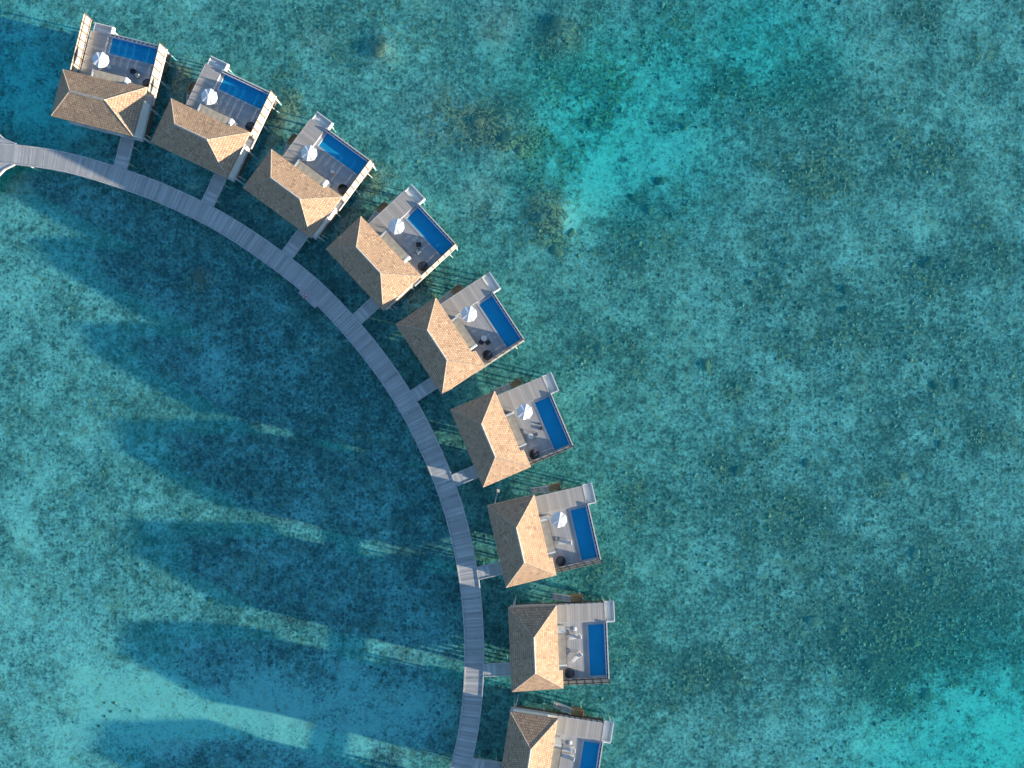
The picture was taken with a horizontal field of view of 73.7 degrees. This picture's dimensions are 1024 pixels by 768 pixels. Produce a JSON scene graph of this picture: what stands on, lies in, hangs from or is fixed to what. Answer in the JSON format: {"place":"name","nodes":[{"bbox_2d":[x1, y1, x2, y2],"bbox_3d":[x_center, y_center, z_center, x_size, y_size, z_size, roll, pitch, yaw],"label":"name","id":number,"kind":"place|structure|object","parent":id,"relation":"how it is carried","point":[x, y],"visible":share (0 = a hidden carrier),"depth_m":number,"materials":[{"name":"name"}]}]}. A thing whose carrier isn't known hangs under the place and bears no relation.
{"place":"outdoors","nodes":[
{"label":"outdoors","id":0,"kind":"place"},
{"bbox_2d":[0,0,1023,767],"bbox_3d":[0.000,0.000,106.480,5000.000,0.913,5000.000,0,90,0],"label":"sea water","id":1,"kind":"structure","parent":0,"point":[90,636],"depth_m":106.40,"materials":[{"name":"teal liquid"}]},
{"bbox_2d":[51,12,176,145],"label":"water villa","id":2,"kind":"object","parent":1,"relation":"on","point":[118,99],"visible":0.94,"depth_m":100.91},
{"bbox_2d":[92,52,110,68],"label":"parasol","id":3,"kind":"object","parent":2,"relation":"on","point":[100,59],"visible":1,"depth_m":100.36,"materials":[{"name":"white fabric"}]},
{"bbox_2d":[129,68,135,73],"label":"armchair","id":4,"kind":"object","parent":2,"relation":"on","point":[132,70],"visible":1,"depth_m":102.38,"materials":[{"name":"black wicker"}]},
{"bbox_2d":[142,79,149,86],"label":"round daybed","id":5,"kind":"object","parent":2,"relation":"on","point":[145,83],"visible":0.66,"depth_m":102.37,"materials":[{"name":"black wicker"}]},
{"bbox_2d":[114,137,141,168],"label":"villa jetty","id":6,"kind":"object","parent":1,"relation":"on","point":[124,163],"visible":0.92,"depth_m":103.35,"materials":[{"name":"grey wood"}]},
{"bbox_2d":[167,67,179,79],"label":"coral head","id":7,"kind":"object","parent":1,"relation":"on","point":[173,72],"visible":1,"depth_m":106.02},
{"bbox_2d":[193,270,204,283],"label":"coral head","id":8,"kind":"object","parent":1,"relation":"on","point":[199,278],"visible":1,"depth_m":105.99},
{"bbox_2d":[206,596,213,601],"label":"coral head","id":9,"kind":"object","parent":1,"relation":"on","point":[210,599],"visible":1,"depth_m":106.33},
{"bbox_2d":[150,55,281,184],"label":"water villa","id":10,"kind":"object","parent":1,"relation":"on","point":[219,139],"visible":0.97,"depth_m":100.42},
{"bbox_2d":[201,88,217,104],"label":"parasol","id":11,"kind":"object","parent":10,"relation":"on","point":[208,96],"visible":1,"depth_m":100.36,"materials":[{"name":"white fabric"}]},
{"bbox_2d":[245,122,254,131],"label":"round daybed","id":12,"kind":"object","parent":10,"relation":"on","point":[249,126],"visible":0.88,"depth_m":102.37,"materials":[{"name":"black wicker"}]},
{"bbox_2d":[201,173,230,206],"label":"villa jetty","id":13,"kind":"object","parent":1,"relation":"on","point":[219,184],"visible":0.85,"depth_m":103.35,"materials":[{"name":"grey wood"}]},
{"bbox_2d":[0,135,483,767],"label":"boardwalk","id":14,"kind":"structure","parent":1,"relation":"on","point":[12,155],"depth_m":103.40,"materials":[{"name":"grey wood"}]},
{"bbox_2d":[247,490,252,498],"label":"coral head","id":15,"kind":"object","parent":1,"relation":"on","point":[249,493],"visible":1,"depth_m":106.31},
{"bbox_2d":[275,104,285,117],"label":"coral head","id":16,"kind":"object","parent":1,"relation":"on","point":[281,110],"visible":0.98,"depth_m":105.98},
{"bbox_2d":[282,229,310,258],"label":"villa jetty","id":17,"kind":"object","parent":1,"relation":"on","point":[303,238],"visible":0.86,"depth_m":103.35,"materials":[{"name":"grey wood"}]},
{"bbox_2d":[243,111,376,241],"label":"water villa","id":18,"kind":"object","parent":1,"relation":"on","point":[291,185],"visible":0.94,"depth_m":100.35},
{"bbox_2d":[301,145,316,160],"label":"parasol","id":19,"kind":"object","parent":18,"relation":"on","point":[308,152],"visible":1,"depth_m":100.35,"materials":[{"name":"white fabric"}]},
{"bbox_2d":[338,184,347,193],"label":"round daybed","id":20,"kind":"object","parent":18,"relation":"on","point":[342,188],"visible":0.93,"depth_m":102.37,"materials":[{"name":"black wicker"}]},
{"bbox_2d":[339,207,348,217],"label":"coral head","id":21,"kind":"object","parent":1,"relation":"on","point":[343,212],"visible":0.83,"depth_m":105.99},
{"bbox_2d":[353,298,380,323],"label":"villa jetty","id":22,"kind":"object","parent":1,"relation":"on","point":[369,310],"visible":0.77,"depth_m":103.35,"materials":[{"name":"grey wood"}]},
{"bbox_2d":[366,172,375,183],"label":"coral head","id":23,"kind":"object","parent":1,"relation":"on","point":[370,179],"visible":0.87,"depth_m":105.99},
{"bbox_2d":[372,41,385,58],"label":"coral head","id":24,"kind":"object","parent":1,"relation":"on","point":[378,48],"visible":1,"depth_m":105.95},
{"bbox_2d":[326,184,457,310],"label":"water villa","id":25,"kind":"object","parent":1,"relation":"on","point":[376,259],"visible":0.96,"depth_m":100.14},
{"bbox_2d":[388,218,403,233],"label":"parasol","id":26,"kind":"object","parent":25,"relation":"on","point":[396,226],"visible":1,"depth_m":100.34,"materials":[{"name":"white fabric"}]},
{"bbox_2d":[418,261,427,270],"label":"round daybed","id":27,"kind":"object","parent":25,"relation":"on","point":[422,265],"visible":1,"depth_m":102.37,"materials":[{"name":"black wicker"}]},
{"bbox_2d":[408,287,417,296],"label":"coral head","id":28,"kind":"object","parent":1,"relation":"on","point":[411,292],"visible":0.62,"depth_m":105.98},
{"bbox_2d":[410,378,436,400],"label":"villa jetty","id":29,"kind":"object","parent":1,"relation":"on","point":[428,386],"visible":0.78,"depth_m":103.35,"materials":[{"name":"grey wood"}]},
{"bbox_2d":[396,272,524,394],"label":"water villa","id":30,"kind":"object","parent":1,"relation":"on","point":[443,338],"visible":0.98,"depth_m":100.00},
{"bbox_2d":[461,306,476,321],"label":"parasol","id":31,"kind":"object","parent":30,"relation":"on","point":[468,313],"visible":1,"depth_m":100.34,"materials":[{"name":"white fabric"}]},
{"bbox_2d":[482,350,491,359],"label":"round daybed","id":32,"kind":"object","parent":30,"relation":"on","point":[486,354],"visible":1,"depth_m":102.37,"materials":[{"name":"black wicker"}]},
{"bbox_2d":[452,465,478,485],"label":"villa jetty","id":33,"kind":"object","parent":1,"relation":"on","point":[467,477],"visible":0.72,"depth_m":103.35,"materials":[{"name":"grey wood"}]},
{"bbox_2d":[471,116,484,126],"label":"coral head","id":34,"kind":"object","parent":1,"relation":"on","point":[475,121],"visible":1,"depth_m":106.11},
{"bbox_2d":[471,749,501,767],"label":"villa jetty","id":35,"kind":"object","parent":1,"relation":"on","point":[491,764],"visible":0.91,"depth_m":103.35,"materials":[{"name":"grey wood"}]},
{"bbox_2d":[477,558,502,579],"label":"villa jetty","id":36,"kind":"object","parent":1,"relation":"on","point":[483,567],"visible":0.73,"depth_m":103.35,"materials":[{"name":"grey wood"}]},
{"bbox_2d":[484,656,510,676],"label":"villa jetty","id":37,"kind":"object","parent":1,"relation":"on","point":[491,668],"visible":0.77,"depth_m":103.35,"materials":[{"name":"grey wood"}]},
{"bbox_2d":[498,130,510,144],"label":"coral head","id":38,"kind":"object","parent":1,"relation":"on","point":[504,137],"visible":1,"depth_m":106.04},
{"bbox_2d":[450,372,573,486],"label":"water villa","id":39,"kind":"object","parent":1,"relation":"on","point":[495,430],"visible":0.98,"depth_m":100.02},
{"bbox_2d":[517,404,532,419],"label":"parasol","id":40,"kind":"object","parent":39,"relation":"on","point":[524,411],"visible":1,"depth_m":100.35,"materials":[{"name":"white fabric"}]},
{"bbox_2d":[529,449,538,458],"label":"round daybed","id":41,"kind":"object","parent":39,"relation":"on","point":[532,455],"visible":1,"depth_m":102.37,"materials":[{"name":"black wicker"}]},
{"bbox_2d":[1,0,1023,767],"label":"coral rubble","id":42,"kind":"object","parent":1,"relation":"on","point":[735,384],"visible":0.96,"depth_m":106.36,"materials":[{"name":"teal stone"}]},
{"bbox_2d":[515,144,524,155],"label":"coral head","id":43,"kind":"object","parent":1,"relation":"on","point":[519,150],"visible":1,"depth_m":106.22},
{"bbox_2d":[536,213,545,222],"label":"coral head","id":44,"kind":"object","parent":1,"relation":"on","point":[540,217],"visible":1,"depth_m":106.08},
{"bbox_2d":[487,481,602,587],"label":"water villa","id":45,"kind":"object","parent":1,"relation":"on","point":[528,535],"visible":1,"depth_m":100.18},
{"bbox_2d":[551,512,566,527],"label":"parasol","id":46,"kind":"object","parent":45,"relation":"on","point":[558,519],"visible":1,"depth_m":100.35,"materials":[{"name":"white fabric"}]},
{"bbox_2d":[556,556,565,565],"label":"round daybed","id":47,"kind":"object","parent":45,"relation":"on","point":[560,560],"visible":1,"depth_m":102.37,"materials":[{"name":"black wicker"}]},
{"bbox_2d":[558,540,571,544],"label":"sun lounger","id":48,"kind":"object","parent":45,"relation":"on","point":[565,542],"visible":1,"depth_m":102.44,"materials":[{"name":"white fabric"}]},
{"bbox_2d":[547,210,555,217],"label":"coral head","id":49,"kind":"object","parent":1,"relation":"on","point":[551,213],"visible":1,"depth_m":106.11},
{"bbox_2d":[548,15,561,28],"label":"coral head","id":50,"kind":"object","parent":1,"relation":"on","point":[554,21],"visible":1,"depth_m":106.11},
{"bbox_2d":[549,245,563,257],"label":"coral head","id":51,"kind":"object","parent":1,"relation":"on","point":[558,252],"visible":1,"depth_m":106.33},
{"bbox_2d":[501,694,613,767],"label":"water villa","id":52,"kind":"object","parent":1,"relation":"on","point":[537,738],"visible":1,"depth_m":102.33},
{"bbox_2d":[561,752,574,761],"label":"sun lounger","id":53,"kind":"object","parent":52,"relation":"on","point":[567,756],"visible":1,"depth_m":102.44,"materials":[{"name":"white fabric"}]},
{"bbox_2d":[562,746,574,752],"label":"sun lounger","id":54,"kind":"object","parent":52,"relation":"on","point":[564,748],"visible":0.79,"depth_m":102.44,"materials":[{"name":"white fabric"}]},
{"bbox_2d":[508,590,614,691],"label":"water villa","id":55,"kind":"object","parent":1,"relation":"on","point":[543,649],"visible":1,"depth_m":100.43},
{"bbox_2d":[565,668,573,677],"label":"round daybed","id":56,"kind":"object","parent":55,"relation":"on","point":[569,672],"visible":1,"depth_m":102.37,"materials":[{"name":"black wicker"}]},
{"bbox_2d":[568,633,581,639],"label":"sun lounger","id":57,"kind":"object","parent":55,"relation":"on","point":[574,636],"visible":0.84,"depth_m":102.44,"materials":[{"name":"white fabric"}]},
{"bbox_2d":[570,651,581,662],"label":"sun lounger","id":58,"kind":"object","parent":55,"relation":"on","point":[576,656],"visible":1,"depth_m":102.44,"materials":[{"name":"white fabric"}]},
{"bbox_2d":[567,228,575,237],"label":"coral head","id":59,"kind":"object","parent":1,"relation":"on","point":[571,233],"visible":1,"depth_m":106.38},
{"bbox_2d":[586,118,592,126],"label":"coral head","id":60,"kind":"object","parent":1,"relation":"on","point":[589,122],"visible":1,"depth_m":106.61},
{"bbox_2d":[595,345,603,354],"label":"coral head","id":61,"kind":"object","parent":1,"relation":"on","point":[599,349],"visible":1,"depth_m":106.28},
{"bbox_2d":[628,194,637,201],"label":"coral head","id":62,"kind":"object","parent":1,"relation":"on","point":[633,197],"visible":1,"depth_m":106.62},
{"bbox_2d":[644,205,655,214],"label":"coral head","id":63,"kind":"object","parent":1,"relation":"on","point":[649,210],"visible":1,"depth_m":106.59},
{"bbox_2d":[653,177,664,185],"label":"coral head","id":64,"kind":"object","parent":1,"relation":"on","point":[658,181],"visible":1,"depth_m":106.64},
{"bbox_2d":[681,122,688,130],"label":"coral head","id":65,"kind":"object","parent":1,"relation":"on","point":[684,126],"visible":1,"depth_m":106.65},
{"bbox_2d":[701,359,710,370],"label":"coral head","id":66,"kind":"object","parent":1,"relation":"on","point":[706,364],"visible":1,"depth_m":106.31},
{"bbox_2d":[732,464,744,475],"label":"coral head","id":67,"kind":"object","parent":1,"relation":"on","point":[738,469],"visible":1,"depth_m":106.29},
{"bbox_2d":[802,459,809,466],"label":"coral head","id":68,"kind":"object","parent":1,"relation":"on","point":[805,462],"visible":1,"depth_m":106.36},
{"bbox_2d":[807,615,821,626],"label":"coral head","id":69,"kind":"object","parent":1,"relation":"on","point":[814,621],"visible":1,"depth_m":106.36},
{"bbox_2d":[836,625,846,634],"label":"coral head","id":70,"kind":"object","parent":1,"relation":"on","point":[841,629],"visible":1,"depth_m":106.37},
{"bbox_2d":[840,305,849,314],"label":"coral head","id":71,"kind":"object","parent":1,"relation":"on","point":[844,310],"visible":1,"depth_m":106.29},
{"bbox_2d":[841,285,850,294],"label":"coral head","id":72,"kind":"object","parent":1,"relation":"on","point":[846,289],"visible":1,"depth_m":106.26},
{"bbox_2d":[862,659,876,670],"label":"coral head","id":73,"kind":"object","parent":1,"relation":"on","point":[868,664],"visible":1,"depth_m":106.32},
{"bbox_2d":[888,634,896,641],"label":"coral head","id":74,"kind":"object","parent":1,"relation":"on","point":[892,638],"visible":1,"depth_m":106.39},
{"bbox_2d":[895,470,906,480],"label":"coral head","id":75,"kind":"object","parent":1,"relation":"on","point":[899,475],"visible":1,"depth_m":106.34},
{"bbox_2d":[909,548,919,559],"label":"coral head","id":76,"kind":"object","parent":1,"relation":"on","point":[914,553],"visible":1,"depth_m":106.36},
{"bbox_2d":[910,639,920,647],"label":"coral head","id":77,"kind":"object","parent":1,"relation":"on","point":[914,643],"visible":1,"depth_m":106.45},
{"bbox_2d":[921,688,934,702],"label":"coral head","id":78,"kind":"object","parent":1,"relation":"on","point":[927,695],"visible":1,"depth_m":106.59},
{"bbox_2d":[922,256,934,268],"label":"coral head","id":79,"kind":"object","parent":1,"relation":"on","point":[927,263],"visible":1,"depth_m":106.32},
{"bbox_2d":[928,576,939,584],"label":"coral head","id":80,"kind":"object","parent":1,"relation":"on","point":[933,580],"visible":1,"depth_m":106.37},
{"bbox_2d":[930,380,940,390],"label":"coral head","id":81,"kind":"object","parent":1,"relation":"on","point":[936,385],"visible":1,"depth_m":106.28},
{"bbox_2d":[937,440,943,448],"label":"coral head","id":82,"kind":"object","parent":1,"relation":"on","point":[939,444],"visible":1,"depth_m":106.29},
{"bbox_2d":[953,378,962,390],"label":"coral head","id":83,"kind":"object","parent":1,"relation":"on","point":[958,386],"visible":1,"depth_m":106.32},
{"bbox_2d":[568,740,571,752],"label":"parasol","id":84,"kind":"object","parent":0,"point":[570,742],"visible":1,"depth_m":102.64,"materials":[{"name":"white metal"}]}
]}

